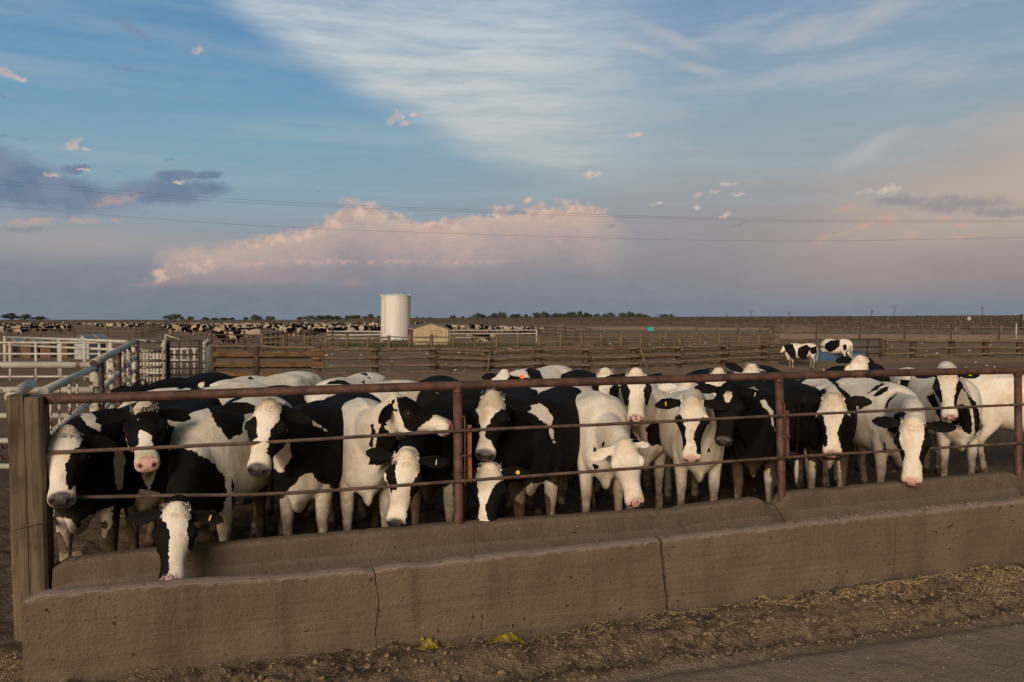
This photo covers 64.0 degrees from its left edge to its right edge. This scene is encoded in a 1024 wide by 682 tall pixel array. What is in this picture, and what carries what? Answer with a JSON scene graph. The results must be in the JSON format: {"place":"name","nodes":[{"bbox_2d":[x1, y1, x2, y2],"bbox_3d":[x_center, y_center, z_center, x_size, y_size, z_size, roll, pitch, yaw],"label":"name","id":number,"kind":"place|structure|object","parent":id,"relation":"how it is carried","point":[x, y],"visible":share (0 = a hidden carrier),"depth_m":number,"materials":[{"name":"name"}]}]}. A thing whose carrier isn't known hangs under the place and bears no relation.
{"place":"outdoors","nodes":[
{"label":"outdoors","id":0,"kind":"place"},
{"bbox_2d":[2,184,807,221],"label":"power line","id":1,"kind":"object","parent":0,"point":[425,210],"visible":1,"depth_m":65.76,"materials":[{"name":"metal"}]},
{"bbox_2d":[0,206,1019,240],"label":"power line","id":2,"kind":"object","parent":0,"point":[490,234],"visible":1,"depth_m":66.92,"materials":[{"name":"metal"}]},
{"bbox_2d":[6,181,1014,220],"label":"power line","id":3,"kind":"object","parent":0,"point":[655,216],"visible":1,"depth_m":70.19,"materials":[{"name":"metal"}]},
{"bbox_2d":[0,320,1023,681],"bbox_3d":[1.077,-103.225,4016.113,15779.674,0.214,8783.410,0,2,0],"label":"ground","id":4,"kind":"structure","parent":0,"point":[986,648],"depth_m":5.95,"materials":[{"name":"soil"}]},
{"bbox_2d":[0,313,17,321],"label":"tree","id":5,"kind":"object","parent":4,"relation":"on","point":[11,316],"visible":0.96,"depth_m":895.54,"materials":[{"name":"green plant"}]},
{"bbox_2d":[2,338,24,357],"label":"calf hut","id":6,"kind":"object","parent":4,"relation":"on","point":[15,349],"visible":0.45,"depth_m":47.02,"materials":[{"name":"plastic"}]},
{"bbox_2d":[12,346,18,357],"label":"doorway","id":7,"kind":"structure","parent":6,"relation":"in","point":[15,349],"depth_m":47.02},
{"bbox_2d":[16,314,35,321],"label":"tree","id":8,"kind":"object","parent":4,"relation":"on","point":[25,317],"visible":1,"depth_m":898.70,"materials":[{"name":"green plant"}]},
{"bbox_2d":[0,393,54,640],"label":"corner post","id":9,"kind":"object","parent":4,"relation":"on","point":[31,509],"visible":0.81,"depth_m":5.60,"materials":[{"name":"wood"}]},
{"bbox_2d":[20,339,42,357],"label":"calf hut","id":10,"kind":"object","parent":4,"relation":"on","point":[26,349],"visible":0.41,"depth_m":47.03,"materials":[{"name":"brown wood"}]},
{"bbox_2d":[0,361,93,468],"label":"pipe fence","id":11,"kind":"object","parent":4,"relation":"on","point":[62,364],"visible":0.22,"depth_m":10.10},
{"bbox_2d":[40,337,61,357],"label":"calf hut","id":12,"kind":"object","parent":4,"relation":"on","point":[48,350],"visible":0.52,"depth_m":47.03,"materials":[{"name":"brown wood"}]},
{"bbox_2d":[50,344,56,357],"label":"doorway","id":13,"kind":"structure","parent":12,"relation":"in","point":[52,350],"depth_m":47.02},
{"bbox_2d":[0,341,127,380],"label":"pipe fence","id":14,"kind":"object","parent":4,"relation":"on","point":[36,354],"visible":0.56,"depth_m":29.49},
{"bbox_2d":[3,336,127,375],"bbox_3d":[-17.955,0.596,32.303,13.833,1.512,0.150,1,2,44],"label":"pipe fence","id":15,"kind":"object","parent":4,"relation":"on","point":[110,345],"visible":0.66,"depth_m":32.01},
{"bbox_2d":[61,337,76,357],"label":"calf hut","id":16,"kind":"object","parent":4,"relation":"on","point":[68,351],"visible":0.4,"depth_m":47.02,"materials":[{"name":"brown wood"}]},
{"bbox_2d":[67,344,73,357],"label":"doorway","id":17,"kind":"structure","parent":16,"relation":"in","point":[72,345],"depth_m":47.02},
{"bbox_2d":[4,338,138,535],"bbox_3d":[-6.587,0.970,13.542,0.218,1.750,16.767,-1,2,-22],"label":"pipe fence","id":18,"kind":"object","parent":4,"relation":"on","point":[122,364],"visible":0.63,"depth_m":10.27,"materials":[{"name":"metal"}]},
{"bbox_2d":[73,334,97,358],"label":"calf hut","id":19,"kind":"object","parent":4,"relation":"on","point":[86,336],"visible":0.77,"depth_m":45.04,"materials":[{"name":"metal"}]},
{"bbox_2d":[0,326,172,338],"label":"rail fence","id":20,"kind":"object","parent":4,"relation":"on","point":[74,332],"visible":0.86,"depth_m":88.66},
{"bbox_2d":[92,334,111,352],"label":"calf hut","id":21,"kind":"object","parent":4,"relation":"on","point":[100,336],"visible":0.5,"depth_m":50.39,"materials":[{"name":"plastic"}]},
{"bbox_2d":[47,400,178,560],"bbox_3d":[-3.332,1.284,6.856,0.804,1.473,2.609,0,2,0],"label":"cow","id":22,"kind":"object","parent":4,"relation":"on","point":[71,476],"visible":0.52,"depth_m":6.35},
{"bbox_2d":[139,349,160,382],"bbox_3d":[-12.800,0.870,28.783,0.111,1.150,4.542,-1,2,-38],"label":"picket fence","id":23,"kind":"object","parent":4,"relation":"on","point":[150,371],"visible":0.23,"depth_m":28.42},
{"bbox_2d":[137,339,165,379],"bbox_3d":[-9.476,0.785,21.540,0.138,1.700,0.822,1,2,36],"label":"pipe fence","id":24,"kind":"object","parent":4,"relation":"on","point":[162,366],"visible":0.65,"depth_m":21.62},
{"bbox_2d":[134,322,171,336],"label":"rail fence","id":25,"kind":"object","parent":4,"relation":"on","point":[151,331],"visible":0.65,"depth_m":123.44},
{"bbox_2d":[95,399,221,548],"bbox_3d":[-3.084,1.216,7.289,0.790,1.587,2.769,0,2,-10],"label":"cow","id":26,"kind":"object","parent":4,"relation":"on","point":[147,423],"visible":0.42,"depth_m":6.41},
{"bbox_2d":[110,372,233,391],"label":"cow","id":27,"kind":"object","parent":4,"relation":"on","point":[209,378],"visible":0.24,"depth_m":10.29},
{"bbox_2d":[162,313,189,321],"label":"tree","id":28,"kind":"object","parent":4,"relation":"on","point":[175,316],"visible":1,"depth_m":698.34,"materials":[{"name":"green plant"}]},
{"bbox_2d":[167,326,189,337],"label":"cow","id":29,"kind":"object","parent":4,"relation":"on","point":[178,329],"visible":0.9,"depth_m":96.53},
{"bbox_2d":[0,319,360,323],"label":"rail fence","id":30,"kind":"object","parent":4,"relation":"on","point":[178,320],"visible":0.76,"depth_m":446.46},
{"bbox_2d":[170,348,196,373],"bbox_3d":[-13.200,0.783,33.032,1.440,1.100,0.104,0,2,0],"label":"picket fence","id":31,"kind":"object","parent":4,"relation":"on","point":[186,359],"visible":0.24,"depth_m":32.99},
{"bbox_2d":[167,340,202,377],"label":"farm gate","id":32,"kind":"structure","parent":4,"relation":"on","point":[199,361],"depth_m":22.00,"materials":[{"name":"metal"}]},
{"bbox_2d":[3,321,368,328],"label":"rail fence","id":33,"kind":"object","parent":4,"relation":"on","point":[86,324],"visible":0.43,"depth_m":201.72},
{"bbox_2d":[118,382,267,528],"bbox_3d":[-3.557,1.225,9.121,0.803,1.472,2.276,1,2,32],"label":"cow","id":34,"kind":"object","parent":4,"relation":"on","point":[223,401],"visible":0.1,"depth_m":9.32},
{"bbox_2d":[191,325,208,334],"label":"cow","id":35,"kind":"object","parent":4,"relation":"on","point":[200,328],"visible":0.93,"depth_m":115.85},
{"bbox_2d":[202,339,210,372],"bbox_3d":[-9.332,0.768,25.029,0.114,1.550,4.337,-1,2,-19],"label":"post","id":36,"kind":"object","parent":4,"relation":"on","point":[206,354],"visible":0.68,"depth_m":23.81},
{"bbox_2d":[127,396,291,579],"bbox_3d":[-2.487,1.282,6.940,0.798,1.473,2.964,0,2,0],"label":"cow","id":37,"kind":"object","parent":4,"relation":"on","point":[180,517],"visible":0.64,"depth_m":6.51},
{"bbox_2d":[209,330,241,347],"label":"cow","id":38,"kind":"object","parent":4,"relation":"on","point":[230,336],"visible":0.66,"depth_m":62.88},
{"bbox_2d":[216,327,236,331],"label":"cow","id":39,"kind":"object","parent":4,"relation":"on","point":[219,329],"visible":0.54,"depth_m":95.41},
{"bbox_2d":[183,374,311,388],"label":"cow","id":40,"kind":"object","parent":4,"relation":"on","point":[287,379],"visible":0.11,"depth_m":10.68},
{"bbox_2d":[235,329,261,342],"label":"cow","id":41,"kind":"object","parent":4,"relation":"on","point":[254,331],"visible":0.57,"depth_m":76.52},
{"bbox_2d":[224,385,305,539],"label":"cow","id":42,"kind":"object","parent":4,"relation":"on","point":[264,506],"visible":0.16,"depth_m":8.04},
{"bbox_2d":[210,344,324,377],"bbox_3d":[-9.004,0.867,29.699,4.439,1.508,0.352,0,2,-2],"label":"board fence","id":43,"kind":"object","parent":4,"relation":"on","point":[256,355],"visible":0.74,"depth_m":29.63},
{"bbox_2d":[210,329,333,349],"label":"rail fence","id":44,"kind":"object","parent":4,"relation":"on","point":[244,334],"visible":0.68,"depth_m":61.91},
{"bbox_2d":[234,371,322,385],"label":"cow","id":45,"kind":"object","parent":4,"relation":"on","point":[314,379],"visible":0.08,"depth_m":11.45},
{"bbox_2d":[282,327,294,339],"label":"cow","id":46,"kind":"object","parent":4,"relation":"on","point":[289,329],"visible":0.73,"depth_m":86.89},
{"bbox_2d":[225,393,380,535],"bbox_3d":[-1.760,1.203,7.439,0.789,1.604,2.864,0,2,6],"label":"cow","id":47,"kind":"object","parent":4,"relation":"on","point":[310,465],"visible":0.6,"depth_m":6.98},
{"bbox_2d":[305,327,326,338],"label":"cow","id":48,"kind":"object","parent":4,"relation":"on","point":[318,329],"visible":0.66,"depth_m":90.29},
{"bbox_2d":[326,326,340,335],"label":"cow","id":49,"kind":"object","parent":4,"relation":"on","point":[336,328],"visible":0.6,"depth_m":110.55},
{"bbox_2d":[316,372,387,497],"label":"cow","id":50,"kind":"object","parent":4,"relation":"on","point":[366,378],"visible":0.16,"depth_m":10.81},
{"bbox_2d":[327,329,381,344],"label":"pipe fence","id":51,"kind":"object","parent":4,"relation":"on","point":[380,331],"visible":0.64,"depth_m":69.97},
{"bbox_2d":[349,325,367,333],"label":"cow","id":52,"kind":"object","parent":4,"relation":"on","point":[361,328],"visible":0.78,"depth_m":111.18},
{"bbox_2d":[304,380,423,517],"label":"cow","id":53,"kind":"object","parent":4,"relation":"on","point":[310,510],"visible":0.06,"depth_m":9.42},
{"bbox_2d":[322,392,452,529],"bbox_3d":[-1.419,1.197,7.834,0.811,1.596,2.566,-1,2,-28],"label":"cow","id":54,"kind":"object","parent":4,"relation":"on","point":[394,412],"visible":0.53,"depth_m":7.18},
{"bbox_2d":[380,290,410,340],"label":"storage tank","id":55,"kind":"object","parent":4,"relation":"on","point":[395,314],"visible":0.91,"depth_m":78.72,"materials":[{"name":"metal"}]},
{"bbox_2d":[366,389,488,526],"bbox_3d":[-0.634,1.255,7.964,0.789,1.473,2.716,0,2,11],"label":"cow","id":56,"kind":"object","parent":4,"relation":"on","point":[422,458],"visible":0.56,"depth_m":7.27},
{"bbox_2d":[407,323,449,344],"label":"shed","id":57,"kind":"structure","parent":4,"relation":"on","point":[424,330],"depth_m":69.87,"materials":[{"name":"beige"}]},
{"bbox_2d":[431,330,441,336],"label":"door","id":58,"kind":"structure","parent":57,"relation":"in","point":[438,333],"depth_m":69.78,"materials":[{"name":"beige"}]},
{"bbox_2d":[419,637,440,650],"bbox_3d":[-0.560,2.046,5.558,0.145,0.071,0.097,0,2,-16],"label":"plastic scrap","id":59,"kind":"object","parent":4,"relation":"on","point":[429,643],"visible":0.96,"depth_m":5.55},
{"bbox_2d":[416,375,458,509],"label":"cow","id":60,"kind":"object","parent":4,"relation":"on","point":[422,396],"visible":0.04,"depth_m":9.52},
{"bbox_2d":[467,334,489,341],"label":"cow","id":61,"kind":"object","parent":4,"relation":"on","point":[486,339],"visible":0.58,"depth_m":76.95},
{"bbox_2d":[468,313,490,317],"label":"tree","id":62,"kind":"object","parent":4,"relation":"on","point":[478,315],"visible":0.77,"depth_m":596.96,"materials":[{"name":"green plant"}]},
{"bbox_2d":[472,334,494,341],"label":"cow","id":63,"kind":"object","parent":4,"relation":"on","point":[492,335],"visible":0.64,"depth_m":76.98},
{"bbox_2d":[448,330,536,344],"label":"pipe fence","id":64,"kind":"object","parent":4,"relation":"on","point":[449,333],"visible":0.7,"depth_m":70.81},
{"bbox_2d":[462,388,537,516],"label":"cow","id":65,"kind":"object","parent":4,"relation":"on","point":[495,407],"visible":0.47,"depth_m":7.01},
{"bbox_2d":[495,632,524,643],"bbox_3d":[-0.014,2.096,5.731,0.229,0.093,0.096,-1,2,-22],"label":"plastic scrap","id":66,"kind":"object","parent":4,"relation":"on","point":[509,636],"visible":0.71,"depth_m":5.74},
{"bbox_2d":[0,564,1023,681],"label":"spilled feed","id":67,"kind":"object","parent":4,"relation":"on","point":[913,581],"visible":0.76,"depth_m":6.41},
{"bbox_2d":[453,321,577,340],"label":"rail fence","id":68,"kind":"object","parent":4,"relation":"on","point":[537,329],"visible":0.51,"depth_m":107.14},
{"bbox_2d":[450,386,581,520],"bbox_3d":[0.243,1.252,8.089,0.789,1.473,2.927,1,2,24],"label":"cow","id":69,"kind":"object","parent":4,"relation":"on","point":[534,451],"visible":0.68,"depth_m":7.66},
{"bbox_2d":[11,463,1023,681],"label":"mud clods","id":70,"kind":"object","parent":4,"relation":"on","point":[457,677],"visible":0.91,"depth_m":5.73,"materials":[{"name":"soil"}]},
{"bbox_2d":[260,333,779,350],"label":"rail fence","id":71,"kind":"object","parent":4,"relation":"on","point":[475,342],"visible":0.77,"depth_m":58.86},
{"bbox_2d":[17,562,1022,681],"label":"loose straw","id":72,"kind":"object","parent":4,"relation":"on","point":[607,630],"visible":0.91,"depth_m":5.75,"materials":[{"name":"beige"}]},
{"bbox_2d":[22,470,1023,681],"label":"feed bunk","id":73,"kind":"object","parent":4,"relation":"on","point":[109,621],"visible":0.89,"depth_m":6.03,"materials":[{"name":"concrete"}]},
{"bbox_2d":[43,367,1023,524],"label":"pipe fence","id":74,"kind":"object","parent":73,"relation":"on","point":[782,415],"visible":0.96,"depth_m":6.71,"materials":[{"name":"metal"}]},
{"bbox_2d":[49,474,1020,588],"bbox_3d":[1.567,1.614,6.793,10.003,0.440,0.902,0,2,-18],"label":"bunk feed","id":75,"kind":"object","parent":73,"relation":"on","point":[653,527],"visible":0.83,"depth_m":6.84},
{"bbox_2d":[482,365,571,389],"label":"cow","id":76,"kind":"object","parent":4,"relation":"on","point":[551,371],"visible":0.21,"depth_m":12.24},
{"bbox_2d":[311,340,810,374],"bbox_3d":[3.691,0.812,33.318,23.029,1.427,2.130,-1,2,-23],"label":"rail fence","id":77,"kind":"object","parent":4,"relation":"on","point":[633,357],"visible":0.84,"depth_m":32.26,"materials":[{"name":"wood"}]},
{"bbox_2d":[503,385,620,513],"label":"cow","id":78,"kind":"object","parent":4,"relation":"on","point":[508,504],"visible":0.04,"depth_m":9.41},
{"bbox_2d":[539,324,595,331],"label":"manure mound","id":79,"kind":"object","parent":4,"relation":"on","point":[581,328],"visible":0.51,"depth_m":146.75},
{"bbox_2d":[561,370,595,487],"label":"cow","id":80,"kind":"object","parent":4,"relation":"on","point":[574,374],"visible":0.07,"depth_m":11.29},
{"bbox_2d":[573,367,627,498],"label":"cow","id":81,"kind":"object","parent":4,"relation":"on","point":[612,390],"visible":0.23,"depth_m":8.94},
{"bbox_2d":[556,386,649,512],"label":"cow","id":82,"kind":"object","parent":4,"relation":"on","point":[607,447],"visible":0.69,"depth_m":7.98},
{"bbox_2d":[558,331,674,334],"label":"manure mound","id":83,"kind":"object","parent":4,"relation":"on","point":[599,333],"visible":0.59,"depth_m":116.69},
{"bbox_2d":[563,384,673,504],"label":"cow","id":84,"kind":"object","parent":4,"relation":"on","point":[565,482],"visible":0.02,"depth_m":9.96},
{"bbox_2d":[606,368,665,509],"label":"cow","id":85,"kind":"object","parent":4,"relation":"on","point":[639,401],"visible":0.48,"depth_m":8.85},
{"bbox_2d":[311,354,1023,381],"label":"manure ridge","id":86,"kind":"structure","parent":4,"relation":"on","point":[471,375],"depth_m":34.44,"materials":[{"name":"soil"}]},
{"bbox_2d":[780,343,817,368],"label":"cow","id":87,"kind":"object","parent":86,"relation":"on","point":[799,351],"visible":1,"depth_m":35.92},
{"bbox_2d":[573,328,770,343],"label":"rail fence","id":88,"kind":"object","parent":4,"relation":"on","point":[646,332],"visible":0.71,"depth_m":76.61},
{"bbox_2d":[589,327,768,329],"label":"feed bunk","id":89,"kind":"object","parent":4,"relation":"on","point":[644,328],"visible":0.57,"depth_m":173.20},
{"bbox_2d":[352,314,1022,329],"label":"windbreak","id":90,"kind":"object","parent":4,"relation":"on","point":[1003,320],"visible":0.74,"depth_m":239.45,"materials":[{"name":"wood"}]},
{"bbox_2d":[655,383,729,504],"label":"cow","id":91,"kind":"object","parent":4,"relation":"on","point":[687,442],"visible":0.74,"depth_m":8.32},
{"bbox_2d":[667,331,739,333],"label":"manure mound","id":92,"kind":"object","parent":4,"relation":"on","point":[705,332],"visible":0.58,"depth_m":122.42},
{"bbox_2d":[658,373,750,495],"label":"cow","id":93,"kind":"object","parent":4,"relation":"on","point":[665,387],"visible":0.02,"depth_m":10.15},
{"bbox_2d":[686,369,727,485],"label":"cow","id":94,"kind":"object","parent":4,"relation":"on","point":[723,480],"visible":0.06,"depth_m":10.89},
{"bbox_2d":[705,367,731,395],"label":"cow","id":95,"kind":"object","parent":4,"relation":"on","point":[718,370],"visible":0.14,"depth_m":10.19},
{"bbox_2d":[458,320,991,329],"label":"rail fence","id":96,"kind":"object","parent":4,"relation":"on","point":[666,323],"visible":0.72,"depth_m":196.10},
{"bbox_2d":[694,380,786,502],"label":"cow","id":97,"kind":"object","parent":4,"relation":"on","point":[746,438],"visible":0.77,"depth_m":8.52},
{"bbox_2d":[725,362,773,477],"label":"cow","id":98,"kind":"object","parent":4,"relation":"on","point":[749,368],"visible":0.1,"depth_m":10.15},
{"bbox_2d":[756,365,794,469],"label":"cow","id":99,"kind":"object","parent":4,"relation":"on","point":[771,369],"visible":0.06,"depth_m":12.03},
{"bbox_2d":[772,379,820,491],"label":"cow","id":100,"kind":"object","parent":4,"relation":"on","point":[804,432],"visible":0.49,"depth_m":9.05},
{"bbox_2d":[766,325,828,331],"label":"manure mound","id":101,"kind":"object","parent":4,"relation":"on","point":[796,329],"visible":0.56,"depth_m":141.52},
{"bbox_2d":[799,351,865,361],"bbox_3d":[15.678,0.825,40.181,3.044,0.642,0.960,0,2,-8],"label":"water trough","id":102,"kind":"object","parent":4,"relation":"on","point":[823,356],"visible":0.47,"depth_m":39.72,"materials":[{"name":"blue metal"}]},
{"bbox_2d":[795,379,871,488],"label":"cow","id":103,"kind":"object","parent":4,"relation":"on","point":[838,431],"visible":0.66,"depth_m":8.43},
{"bbox_2d":[820,339,852,363],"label":"cow","id":104,"kind":"object","parent":4,"relation":"on","point":[837,346],"visible":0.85,"depth_m":39.25},
{"bbox_2d":[809,338,881,359],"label":"farm gate","id":105,"kind":"structure","parent":4,"relation":"on","point":[879,353],"depth_m":41.42,"materials":[{"name":"metal"}]},
{"bbox_2d":[696,322,998,331],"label":"rail fence","id":106,"kind":"object","parent":4,"relation":"on","point":[759,324],"visible":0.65,"depth_m":141.27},
{"bbox_2d":[825,366,886,471],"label":"cow","id":107,"kind":"object","parent":4,"relation":"on","point":[840,368],"visible":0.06,"depth_m":12.40},
{"bbox_2d":[835,355,890,464],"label":"cow","id":108,"kind":"object","parent":4,"relation":"on","point":[859,362],"visible":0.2,"depth_m":10.90},
{"bbox_2d":[774,322,999,339],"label":"pipe fence","id":109,"kind":"object","parent":4,"relation":"on","point":[867,323],"visible":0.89,"depth_m":88.78,"materials":[{"name":"metal"}]},
{"bbox_2d":[762,324,1023,337],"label":"rail fence","id":110,"kind":"object","parent":4,"relation":"on","point":[845,327],"visible":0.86,"depth_m":91.22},
{"bbox_2d":[833,378,956,485],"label":"cow","id":111,"kind":"object","parent":4,"relation":"on","point":[906,433],"visible":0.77,"depth_m":9.24},
{"bbox_2d":[772,334,1023,339],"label":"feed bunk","id":112,"kind":"object","parent":4,"relation":"on","point":[898,336],"visible":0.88,"depth_m":88.13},
{"bbox_2d":[890,367,931,472],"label":"cow","id":113,"kind":"object","parent":4,"relation":"on","point":[904,381],"visible":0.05,"depth_m":11.71},
{"bbox_2d":[907,361,981,476],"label":"cow","id":114,"kind":"object","parent":4,"relation":"on","point":[943,390],"visible":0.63,"depth_m":10.28},
{"bbox_2d":[881,339,1023,357],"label":"rail fence","id":115,"kind":"object","parent":4,"relation":"on","point":[985,347],"visible":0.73,"depth_m":43.31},
{"bbox_2d":[964,374,1023,472],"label":"cow","id":116,"kind":"object","parent":4,"relation":"on","point":[993,389],"visible":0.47,"depth_m":11.16},
{"bbox_2d":[0,0,1023,319],"label":"sky","id":117,"kind":"structure","parent":0,"point":[835,116],"materials":[{"name":"blue"}]},
{"bbox_2d":[199,576,1023,681],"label":"gravel","id":118,"kind":"structure","parent":0,"point":[631,623],"depth_m":5.54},
{"bbox_2d":[339,331,994,350],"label":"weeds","id":119,"kind":"object","parent":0,"point":[427,345],"visible":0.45,"depth_m":64.15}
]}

